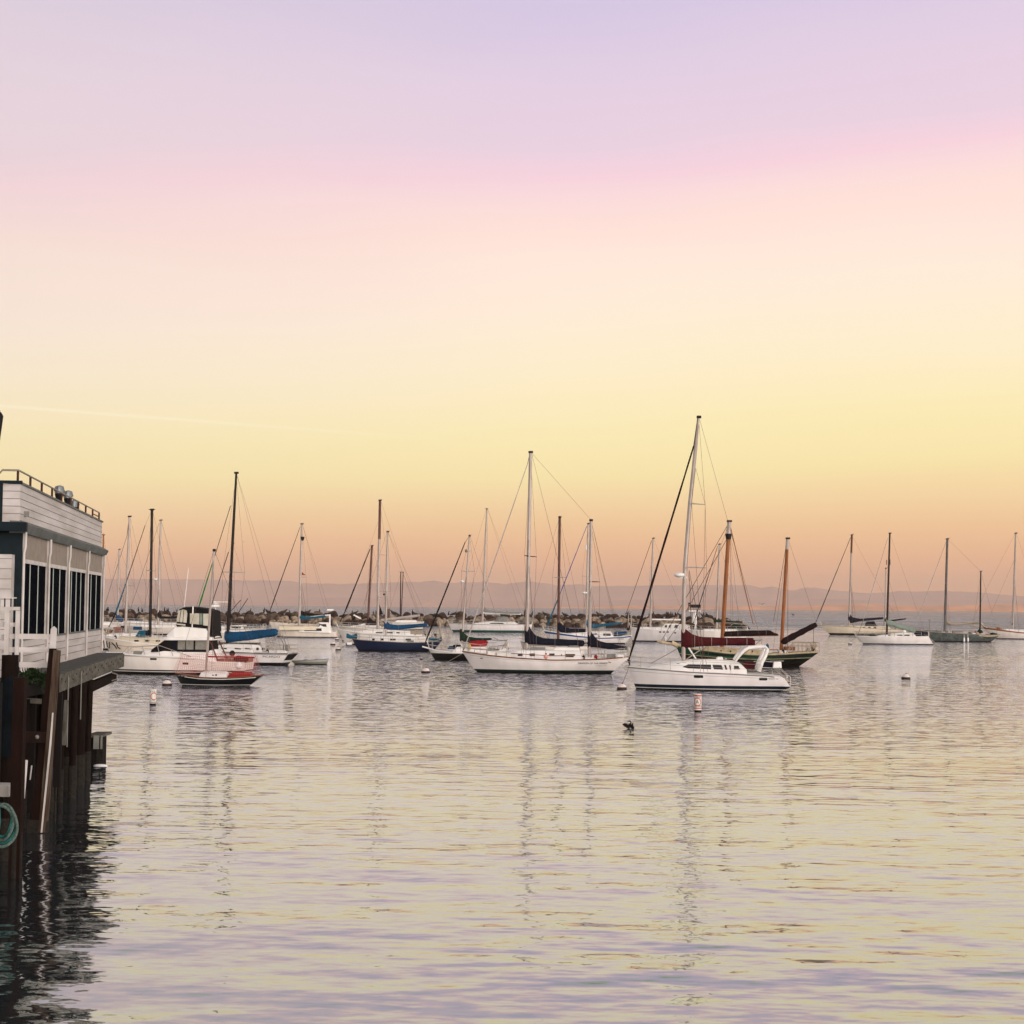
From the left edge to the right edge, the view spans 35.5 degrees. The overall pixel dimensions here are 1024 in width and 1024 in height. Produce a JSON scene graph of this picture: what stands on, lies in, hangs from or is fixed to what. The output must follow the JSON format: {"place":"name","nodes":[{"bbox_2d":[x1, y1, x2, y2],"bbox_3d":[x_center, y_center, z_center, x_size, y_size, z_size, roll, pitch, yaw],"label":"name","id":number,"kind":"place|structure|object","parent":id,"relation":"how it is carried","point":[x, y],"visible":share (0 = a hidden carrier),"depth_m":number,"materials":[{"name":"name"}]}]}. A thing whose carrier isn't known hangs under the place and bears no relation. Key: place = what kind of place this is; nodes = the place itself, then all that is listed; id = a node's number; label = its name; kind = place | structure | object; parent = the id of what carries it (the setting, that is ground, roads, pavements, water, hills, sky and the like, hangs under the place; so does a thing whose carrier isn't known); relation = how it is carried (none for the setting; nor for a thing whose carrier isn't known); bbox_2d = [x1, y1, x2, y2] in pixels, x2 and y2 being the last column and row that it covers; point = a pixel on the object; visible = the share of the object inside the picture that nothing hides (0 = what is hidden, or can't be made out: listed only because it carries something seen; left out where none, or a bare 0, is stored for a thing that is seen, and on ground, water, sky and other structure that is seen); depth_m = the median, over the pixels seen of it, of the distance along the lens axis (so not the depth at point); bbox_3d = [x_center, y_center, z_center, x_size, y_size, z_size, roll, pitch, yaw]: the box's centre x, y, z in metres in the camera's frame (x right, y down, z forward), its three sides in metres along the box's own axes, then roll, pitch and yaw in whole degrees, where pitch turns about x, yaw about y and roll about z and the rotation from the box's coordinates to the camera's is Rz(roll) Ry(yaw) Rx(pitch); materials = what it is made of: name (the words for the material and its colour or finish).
{"place":"outdoors","nodes":[
{"label":"outdoors","id":0,"kind":"place"},
{"bbox_2d":[0,411,2,436],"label":"wharf lamp","id":1,"kind":"object","parent":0,"point":[1,418],"visible":1,"depth_m":24.09,"materials":[{"name":"black metal"}]},
{"bbox_2d":[0,604,1023,1023],"bbox_3d":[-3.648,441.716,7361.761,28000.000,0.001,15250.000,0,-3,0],"label":"water","id":2,"kind":"structure","parent":0,"point":[354,834],"depth_m":33.51,"materials":[{"name":"liquid"}]},
{"bbox_2d":[0,682,1,763],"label":"piling","id":3,"kind":"object","parent":2,"relation":"in","point":[0,716],"visible":1,"depth_m":26.82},
{"bbox_2d":[0,655,18,860],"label":"piling","id":4,"kind":"object","parent":2,"relation":"in","point":[10,665],"visible":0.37,"depth_m":31.10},
{"bbox_2d":[0,675,13,756],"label":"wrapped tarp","id":5,"kind":"object","parent":4,"relation":"attached to","point":[7,704],"visible":0.56,"depth_m":30.63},
{"bbox_2d":[8,677,27,878],"bbox_3d":[-9.042,5.349,29.230,0.231,4.635,0.225,0,-3,0],"label":"piling","id":6,"kind":"object","parent":2,"relation":"in","point":[17,782],"visible":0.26,"depth_m":29.19,"materials":[{"name":"wood"}]},
{"bbox_2d":[24,699,29,827],"bbox_3d":[-10.943,6.109,35.696,0.288,3.852,0.262,0,-3,0],"label":"piling","id":7,"kind":"object","parent":2,"relation":"in","point":[26,754],"visible":0.17,"depth_m":35.69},
{"bbox_2d":[27,698,41,703],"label":"cross beam","id":8,"kind":"structure","parent":7,"relation":"attached to","point":[35,701],"depth_m":36.08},
{"bbox_2d":[35,694,41,775],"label":"piling","id":9,"kind":"object","parent":2,"relation":"in","point":[37,719],"depth_m":39.14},
{"bbox_2d":[38,695,41,747],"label":"piling","id":10,"kind":"object","parent":2,"relation":"in","point":[40,710],"visible":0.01,"depth_m":37.31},
{"bbox_2d":[27,648,60,832],"bbox_3d":[-10.247,5.501,34.991,0.588,5.018,0.320,0,-3,0],"label":"leaning timber","id":11,"kind":"object","parent":2,"relation":"in","point":[38,821],"visible":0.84,"depth_m":34.92,"materials":[{"name":"brown wood"}]},
{"bbox_2d":[26,732,45,742],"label":"cross beam","id":12,"kind":"structure","parent":11,"relation":"attached to","point":[30,737],"depth_m":34.43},
{"bbox_2d":[27,681,62,812],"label":"wharf","id":13,"kind":"structure","parent":2,"relation":"on","point":[33,691],"depth_m":36.63,"materials":[{"name":"wood"}]},
{"bbox_2d":[0,783,9,796],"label":"loose board","id":14,"kind":"object","parent":13,"relation":"on","point":[4,789],"visible":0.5,"depth_m":29.55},
{"bbox_2d":[0,803,18,847],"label":"rope coil","id":15,"kind":"object","parent":13,"relation":"hanging from","point":[13,822],"visible":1,"depth_m":28.16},
{"bbox_2d":[24,760,27,797],"bbox_3d":[-10.274,5.634,33.721,0.071,0.810,0.050,4,-3,0],"label":"upright board","id":16,"kind":"object","parent":13,"relation":"attached to","point":[26,763],"visible":0.48,"depth_m":33.71,"materials":[{"name":"white paint"}]},
{"bbox_2d":[19,667,46,692],"bbox_3d":[-10.712,3.734,35.739,0.813,0.732,0.670,0,-3,0],"label":"shrub","id":17,"kind":"object","parent":13,"relation":"on","point":[31,674],"visible":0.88,"depth_m":35.51,"materials":[{"name":"green plant"}]},
{"bbox_2d":[49,754,53,811],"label":"piling","id":18,"kind":"object","parent":2,"relation":"in","point":[52,800],"visible":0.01,"depth_m":38.42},
{"bbox_2d":[53,672,59,819],"bbox_3d":[-10.544,5.913,37.010,0.064,4.405,0.062,0,-3,0],"label":"piling","id":19,"kind":"object","parent":2,"relation":"in","point":[55,799],"visible":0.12,"depth_m":36.95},
{"bbox_2d":[0,653,123,746],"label":"wharf walkway","id":20,"kind":"structure","parent":2,"relation":"in","point":[77,671],"depth_m":45.26,"materials":[{"name":"grey wood"}]},
{"bbox_2d":[0,597,56,667],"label":"railing","id":21,"kind":"object","parent":20,"relation":"on","point":[7,636],"visible":0.94,"depth_m":35.49,"materials":[{"name":"white paint"}]},
{"bbox_2d":[0,469,107,677],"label":"wharf restaurant","id":22,"kind":"structure","parent":20,"relation":"on","point":[53,553],"depth_m":43.52},
{"bbox_2d":[23,535,46,640],"bbox_3d":[-12.185,1.939,40.795,0.070,2.600,4.150,1,-3,-8],"label":"window","id":23,"kind":"structure","parent":22,"relation":"in","point":[36,551],"depth_m":40.99,"materials":[{"name":"black glass"}]},
{"bbox_2d":[49,542,66,635],"bbox_3d":[-12.813,2.180,44.944,0.071,2.600,4.050,1,-3,-8],"label":"window","id":24,"kind":"structure","parent":22,"relation":"in","point":[58,565],"depth_m":45.32,"materials":[{"name":"black glass"}]},
{"bbox_2d":[54,485,64,499],"bbox_3d":[-13.588,-0.023,47.937,0.320,1.550,0.320,3,-4,-37],"label":"coin viewer","id":25,"kind":"object","parent":22,"relation":"on","point":[58,494],"visible":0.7,"depth_m":47.85,"materials":[{"name":"grey metal"}]},
{"bbox_2d":[63,490,72,503],"bbox_3d":[-13.884,0.102,49.953,0.320,1.550,0.320,3,-4,-37],"label":"coin viewer","id":26,"kind":"object","parent":22,"relation":"on","point":[68,493],"visible":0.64,"depth_m":49.87,"materials":[{"name":"grey metal"}]},
{"bbox_2d":[71,500,79,507],"bbox_3d":[-14.128,0.380,51.587,0.320,1.550,0.320,3,-4,-37],"label":"coin viewer","id":27,"kind":"object","parent":22,"relation":"on","point":[73,503],"visible":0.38,"depth_m":51.49,"materials":[{"name":"grey metal"}]},
{"bbox_2d":[69,547,85,633],"bbox_3d":[-13.440,2.437,49.364,0.071,2.600,4.700,1,-3,-8],"label":"window","id":28,"kind":"structure","parent":22,"relation":"in","point":[77,564],"depth_m":49.67,"materials":[{"name":"black glass"}]},
{"bbox_2d":[88,552,101,631],"bbox_3d":[-14.132,2.710,54.056,0.071,2.600,4.600,1,-3,-8],"label":"window","id":29,"kind":"structure","parent":22,"relation":"in","point":[95,567],"depth_m":54.41,"materials":[{"name":"black glass"}]},
{"bbox_2d":[62,700,68,744],"bbox_3d":[-10.636,5.011,38.065,0.100,1.073,0.060,3,-3,0],"label":"grey board","id":30,"kind":"object","parent":20,"relation":"attached to","point":[65,718],"visible":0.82,"depth_m":38.04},
{"bbox_2d":[93,672,116,690],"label":"brace beam","id":31,"kind":"structure","parent":20,"relation":"attached to","point":[102,681],"depth_m":51.19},
{"bbox_2d":[57,690,66,802],"bbox_3d":[-11.325,6.372,40.188,0.180,3.851,0.153,0,-3,0],"label":"piling","id":32,"kind":"object","parent":2,"relation":"in","point":[59,794],"visible":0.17,"depth_m":40.12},
{"bbox_2d":[63,685,77,789],"bbox_3d":[-11.974,6.523,43.224,0.448,3.901,0.454,3,-4,-41],"label":"piling","id":33,"kind":"object","parent":2,"relation":"in","point":[66,763],"visible":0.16,"depth_m":43.04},
{"bbox_2d":[67,687,78,798],"bbox_3d":[-11.310,6.432,41.186,0.224,3.851,0.197,0,-3,0],"label":"piling","id":34,"kind":"object","parent":2,"relation":"in","point":[71,794],"visible":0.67,"depth_m":41.14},
{"bbox_2d":[77,681,86,785],"bbox_3d":[-11.946,6.604,44.181,0.352,3.852,0.328,0,-3,0],"label":"piling","id":35,"kind":"object","parent":2,"relation":"in","point":[81,726],"visible":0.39,"depth_m":44.09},
{"bbox_2d":[85,679,93,780],"bbox_3d":[-11.984,6.663,45.179,0.245,3.852,0.219,0,-3,0],"label":"piling","id":36,"kind":"object","parent":2,"relation":"in","point":[89,706],"visible":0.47,"depth_m":45.13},
{"bbox_2d":[91,731,111,762],"bbox_3d":[-13.056,7.604,50.602,0.496,1.217,1.260,0,-3,0],"label":"timber float","id":37,"kind":"object","parent":2,"relation":"on","point":[98,745],"visible":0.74,"depth_m":50.22,"materials":[{"name":"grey wood"}]},
{"bbox_2d":[102,533,120,629],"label":"sailboat","id":38,"kind":"object","parent":2,"relation":"on","point":[106,624],"visible":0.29,"depth_m":298.48,"materials":[{"name":"paint"}]},
{"bbox_2d":[103,515,162,649],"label":"sailboat","id":39,"kind":"object","parent":2,"relation":"on","point":[124,633],"visible":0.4,"depth_m":174.64,"materials":[{"name":"paint"}]},
{"bbox_2d":[103,509,176,652],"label":"sailboat","id":40,"kind":"object","parent":2,"relation":"on","point":[144,637],"visible":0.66,"depth_m":141.09,"materials":[{"name":"paint"}]},
{"bbox_2d":[104,549,178,628],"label":"sailboat","id":41,"kind":"object","parent":2,"relation":"on","point":[119,620],"visible":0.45,"depth_m":319.07,"materials":[{"name":"paint"}]},
{"bbox_2d":[150,687,155,704],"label":"marker buoy","id":42,"kind":"object","parent":2,"relation":"on","point":[152,696],"visible":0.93,"depth_m":79.36,"materials":[{"name":"white plastic"}]},
{"bbox_2d":[124,519,183,634],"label":"sailboat","id":43,"kind":"object","parent":2,"relation":"on","point":[167,628],"visible":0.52,"depth_m":261.19,"materials":[{"name":"paint"}]},
{"bbox_2d":[162,679,171,685],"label":"mooring buoy","id":44,"kind":"object","parent":2,"relation":"on","point":[167,682],"visible":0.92,"depth_m":98.10,"materials":[{"name":"plastic"}]},
{"bbox_2d":[106,568,254,674],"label":"motor cruiser","id":45,"kind":"object","parent":2,"relation":"on","point":[161,658],"visible":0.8,"depth_m":113.82,"materials":[{"name":"paint"}]},
{"bbox_2d":[174,549,264,685],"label":"sailboat","id":46,"kind":"object","parent":2,"relation":"on","point":[219,678],"visible":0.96,"depth_m":98.48,"materials":[{"name":"paint"}]},
{"bbox_2d":[212,542,263,643],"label":"sailboat","id":47,"kind":"object","parent":2,"relation":"on","point":[243,642],"visible":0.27,"depth_m":203.48,"materials":[{"name":"paint"}]},
{"bbox_2d":[211,598,265,630],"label":"fishing boat","id":48,"kind":"object","parent":2,"relation":"on","point":[215,606],"visible":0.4,"depth_m":268.90,"materials":[{"name":"paint"}]},
{"bbox_2d":[199,472,297,664],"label":"sailboat","id":49,"kind":"object","parent":2,"relation":"on","point":[278,656],"visible":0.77,"depth_m":133.91,"materials":[{"name":"paint"}]},
{"bbox_2d":[267,523,336,637],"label":"sailboat","id":50,"kind":"object","parent":2,"relation":"on","point":[320,630],"visible":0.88,"depth_m":249.56,"materials":[{"name":"paint"}]},
{"bbox_2d":[292,659,328,664],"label":"skiff","id":51,"kind":"object","parent":2,"relation":"on","point":[318,661],"visible":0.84,"depth_m":135.34,"materials":[{"name":"paint"}]},
{"bbox_2d":[336,545,393,635],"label":"sailboat","id":52,"kind":"object","parent":2,"relation":"on","point":[370,623],"visible":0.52,"depth_m":261.40,"materials":[{"name":"paint"}]},
{"bbox_2d":[337,499,430,644],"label":"sailboat","id":53,"kind":"object","parent":2,"relation":"on","point":[374,632],"visible":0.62,"depth_m":204.31,"materials":[{"name":"paint"}]},
{"bbox_2d":[342,530,443,650],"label":"sailboat","id":54,"kind":"object","parent":2,"relation":"on","point":[386,642],"visible":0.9,"depth_m":178.63,"materials":[{"name":"paint"}]},
{"bbox_2d":[387,571,423,629],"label":"sailboat","id":55,"kind":"object","parent":2,"relation":"on","point":[401,622],"visible":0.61,"depth_m":338.37,"materials":[{"name":"paint"}]},
{"bbox_2d":[110,616,732,627],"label":"rubble","id":56,"kind":"object","parent":2,"relation":"in","point":[436,625],"visible":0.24,"depth_m":405.28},
{"bbox_2d":[234,618,243,624],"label":"boulder","id":57,"kind":"object","parent":56,"relation":"on","point":[239,620],"visible":0.81,"depth_m":401.61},
{"bbox_2d":[243,618,251,624],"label":"boulder","id":58,"kind":"object","parent":56,"relation":"on","point":[247,621],"visible":0.86,"depth_m":402.16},
{"bbox_2d":[244,614,257,621],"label":"boulder","id":59,"kind":"object","parent":56,"relation":"on","point":[251,617],"visible":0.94,"depth_m":403.34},
{"bbox_2d":[260,618,268,624],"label":"boulder","id":60,"kind":"object","parent":56,"relation":"on","point":[265,621],"visible":0.81,"depth_m":402.11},
{"bbox_2d":[268,613,279,620],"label":"boulder","id":61,"kind":"object","parent":56,"relation":"on","point":[275,616],"visible":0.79,"depth_m":403.44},
{"bbox_2d":[278,616,288,620],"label":"boulder","id":62,"kind":"object","parent":56,"relation":"on","point":[284,618],"visible":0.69,"depth_m":403.29,"materials":[{"name":"stone"}]},
{"bbox_2d":[328,611,337,617],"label":"boulder","id":63,"kind":"object","parent":56,"relation":"on","point":[333,614],"visible":0.71,"depth_m":405.69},
{"bbox_2d":[332,617,342,624],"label":"boulder","id":64,"kind":"object","parent":56,"relation":"on","point":[335,620],"visible":0.67,"depth_m":401.71,"materials":[{"name":"stone"}]},
{"bbox_2d":[342,615,351,621],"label":"boulder","id":65,"kind":"object","parent":56,"relation":"on","point":[349,617],"visible":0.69,"depth_m":403.68,"materials":[{"name":"stone"}]},
{"bbox_2d":[353,620,362,624],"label":"boulder","id":66,"kind":"object","parent":56,"relation":"on","point":[355,622],"visible":0.63,"depth_m":401.42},
{"bbox_2d":[423,614,433,620],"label":"boulder","id":67,"kind":"object","parent":56,"relation":"on","point":[428,616],"visible":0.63,"depth_m":403.40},
{"bbox_2d":[424,619,436,625],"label":"boulder","id":68,"kind":"object","parent":56,"relation":"on","point":[430,623],"visible":0.5,"depth_m":401.42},
{"bbox_2d":[436,619,444,625],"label":"boulder","id":69,"kind":"object","parent":56,"relation":"on","point":[442,622],"visible":0.73,"depth_m":401.81,"materials":[{"name":"stone"}]},
{"bbox_2d":[438,612,446,618],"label":"boulder","id":70,"kind":"object","parent":56,"relation":"on","point":[441,615],"visible":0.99,"depth_m":405.36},
{"bbox_2d":[455,611,466,617],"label":"boulder","id":71,"kind":"object","parent":56,"relation":"on","point":[458,614],"visible":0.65,"depth_m":406.09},
{"bbox_2d":[537,612,544,619],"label":"boulder","id":72,"kind":"object","parent":56,"relation":"on","point":[540,616],"visible":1,"depth_m":405.26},
{"bbox_2d":[564,622,572,626],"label":"boulder","id":73,"kind":"object","parent":56,"relation":"on","point":[567,624],"visible":0.69,"depth_m":402.14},
{"bbox_2d":[578,619,585,626],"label":"boulder","id":74,"kind":"object","parent":56,"relation":"on","point":[581,624],"visible":0.52,"depth_m":401.55,"materials":[{"name":"stone"}]},
{"bbox_2d":[591,617,600,622],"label":"boulder","id":75,"kind":"object","parent":56,"relation":"on","point":[597,619],"visible":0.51,"depth_m":403.61,"materials":[{"name":"stone"}]},
{"bbox_2d":[605,620,616,627],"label":"boulder","id":76,"kind":"object","parent":56,"relation":"on","point":[610,621],"visible":0.52,"depth_m":402.02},
{"bbox_2d":[614,617,626,623],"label":"boulder","id":77,"kind":"object","parent":56,"relation":"on","point":[617,619],"visible":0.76,"depth_m":402.94,"materials":[{"name":"stone"}]},
{"bbox_2d":[625,621,636,627],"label":"boulder","id":78,"kind":"object","parent":56,"relation":"on","point":[626,623],"visible":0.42,"depth_m":401.95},
{"bbox_2d":[669,617,679,623],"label":"boulder","id":79,"kind":"object","parent":56,"relation":"on","point":[674,622],"visible":0.48,"depth_m":403.66,"materials":[{"name":"stone"}]},
{"bbox_2d":[687,603,700,627],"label":"observation tower","id":80,"kind":"structure","parent":56,"relation":"on","point":[693,610],"depth_m":402.45,"materials":[{"name":"silver metal"}]},
{"bbox_2d":[702,617,714,624],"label":"boulder","id":81,"kind":"object","parent":56,"relation":"on","point":[706,619],"visible":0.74,"depth_m":403.53,"materials":[{"name":"stone"}]},
{"bbox_2d":[703,622,713,627],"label":"boulder","id":82,"kind":"object","parent":56,"relation":"on","point":[706,624],"visible":0.55,"depth_m":401.36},
{"bbox_2d":[421,667,429,672],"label":"mooring buoy","id":83,"kind":"object","parent":2,"relation":"on","point":[425,670],"visible":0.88,"depth_m":120.13,"materials":[{"name":"plastic"}]},
{"bbox_2d":[421,591,439,606],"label":"power station","id":84,"kind":"object","parent":2,"relation":"on","point":[429,604],"visible":0.94,"depth_m":10961.03,"materials":[{"name":"concrete"}]},
{"bbox_2d":[422,534,508,659],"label":"sailboat","id":85,"kind":"object","parent":2,"relation":"on","point":[445,654],"visible":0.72,"depth_m":149.88,"materials":[{"name":"paint"}]},
{"bbox_2d":[447,508,532,632],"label":"sailing yacht","id":86,"kind":"object","parent":2,"relation":"on","point":[503,624],"visible":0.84,"depth_m":313.35,"materials":[{"name":"paint"}]},
{"bbox_2d":[433,451,630,673],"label":"sailboat","id":87,"kind":"object","parent":2,"relation":"on","point":[564,656],"visible":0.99,"depth_m":121.59,"materials":[{"name":"paint"}]},
{"bbox_2d":[519,516,587,657],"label":"sailboat","id":88,"kind":"object","parent":2,"relation":"on","point":[561,628],"visible":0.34,"depth_m":151.56,"materials":[{"name":"paint"}]},
{"bbox_2d":[542,523,631,643],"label":"sailboat","id":89,"kind":"object","parent":2,"relation":"on","point":[607,637],"visible":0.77,"depth_m":221.16,"materials":[{"name":"paint"}]},
{"bbox_2d":[617,684,626,689],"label":"mooring buoy","id":90,"kind":"object","parent":2,"relation":"on","point":[621,687],"visible":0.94,"depth_m":98.11,"materials":[{"name":"plastic"}]},
{"bbox_2d":[621,538,689,641],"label":"pilothouse sailboat","id":91,"kind":"object","parent":2,"relation":"on","point":[650,633],"visible":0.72,"depth_m":238.54,"materials":[{"name":"paint"}]},
{"bbox_2d":[694,691,701,711],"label":"marker buoy","id":92,"kind":"object","parent":2,"relation":"on","point":[697,702],"visible":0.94,"depth_m":77.48,"materials":[{"name":"white plastic"}]},
{"bbox_2d":[622,416,790,690],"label":"sailboat","id":93,"kind":"object","parent":2,"relation":"on","point":[708,674],"visible":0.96,"depth_m":98.23,"materials":[{"name":"paint"}]},
{"bbox_2d":[688,542,747,637],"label":"sailboat","id":94,"kind":"object","parent":2,"relation":"on","point":[710,632],"visible":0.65,"depth_m":231.22,"materials":[{"name":"paint"}]},
{"bbox_2d":[653,520,819,666],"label":"schooner","id":95,"kind":"object","parent":2,"relation":"on","point":[786,658],"visible":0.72,"depth_m":140.39,"materials":[{"name":"paint"}]},
{"bbox_2d":[816,534,906,634],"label":"sailboat","id":96,"kind":"object","parent":2,"relation":"on","point":[871,627],"visible":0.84,"depth_m":318.89,"materials":[{"name":"paint"}]},
{"bbox_2d":[852,532,934,644],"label":"sailboat","id":97,"kind":"object","parent":2,"relation":"on","point":[914,637],"visible":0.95,"depth_m":233.85,"materials":[{"name":"paint"}]},
{"bbox_2d":[901,673,909,678],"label":"mooring buoy","id":98,"kind":"object","parent":2,"relation":"on","point":[906,676],"visible":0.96,"depth_m":116.34,"materials":[{"name":"plastic"}]},
{"bbox_2d":[914,538,999,641],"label":"ketch","id":99,"kind":"object","parent":2,"relation":"on","point":[944,635],"visible":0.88,"depth_m":257.84,"materials":[{"name":"paint"}]},
{"bbox_2d":[970,532,1023,638],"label":"sailboat","id":100,"kind":"object","parent":2,"relation":"on","point":[1009,633],"visible":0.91,"depth_m":287.26,"materials":[{"name":"paint"}]},
{"bbox_2d":[0,0,1023,595],"label":"sky","id":101,"kind":"structure","parent":0,"point":[340,258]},
{"bbox_2d":[104,579,1023,600],"bbox_3d":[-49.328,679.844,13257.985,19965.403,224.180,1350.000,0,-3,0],"label":"hills","id":102,"kind":"structure","parent":0,"point":[420,590],"depth_m":13100.52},
{"bbox_2d":[104,595,1023,607],"bbox_3d":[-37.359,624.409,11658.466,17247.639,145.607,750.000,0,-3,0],"label":"hills","id":103,"kind":"structure","parent":0,"point":[268,601],"depth_m":11527.91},
{"bbox_2d":[623,720,633,727],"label":"swimming cormorant","id":104,"kind":"object","parent":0,"point":[630,725],"visible":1,"depth_m":66.50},
{"bbox_2d":[373,604,1023,611],"bbox_3d":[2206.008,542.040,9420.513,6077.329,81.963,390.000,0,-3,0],"label":"sand dunes","id":105,"kind":"structure","parent":0,"point":[969,608],"depth_m":9326.88,"materials":[{"name":"stone"}]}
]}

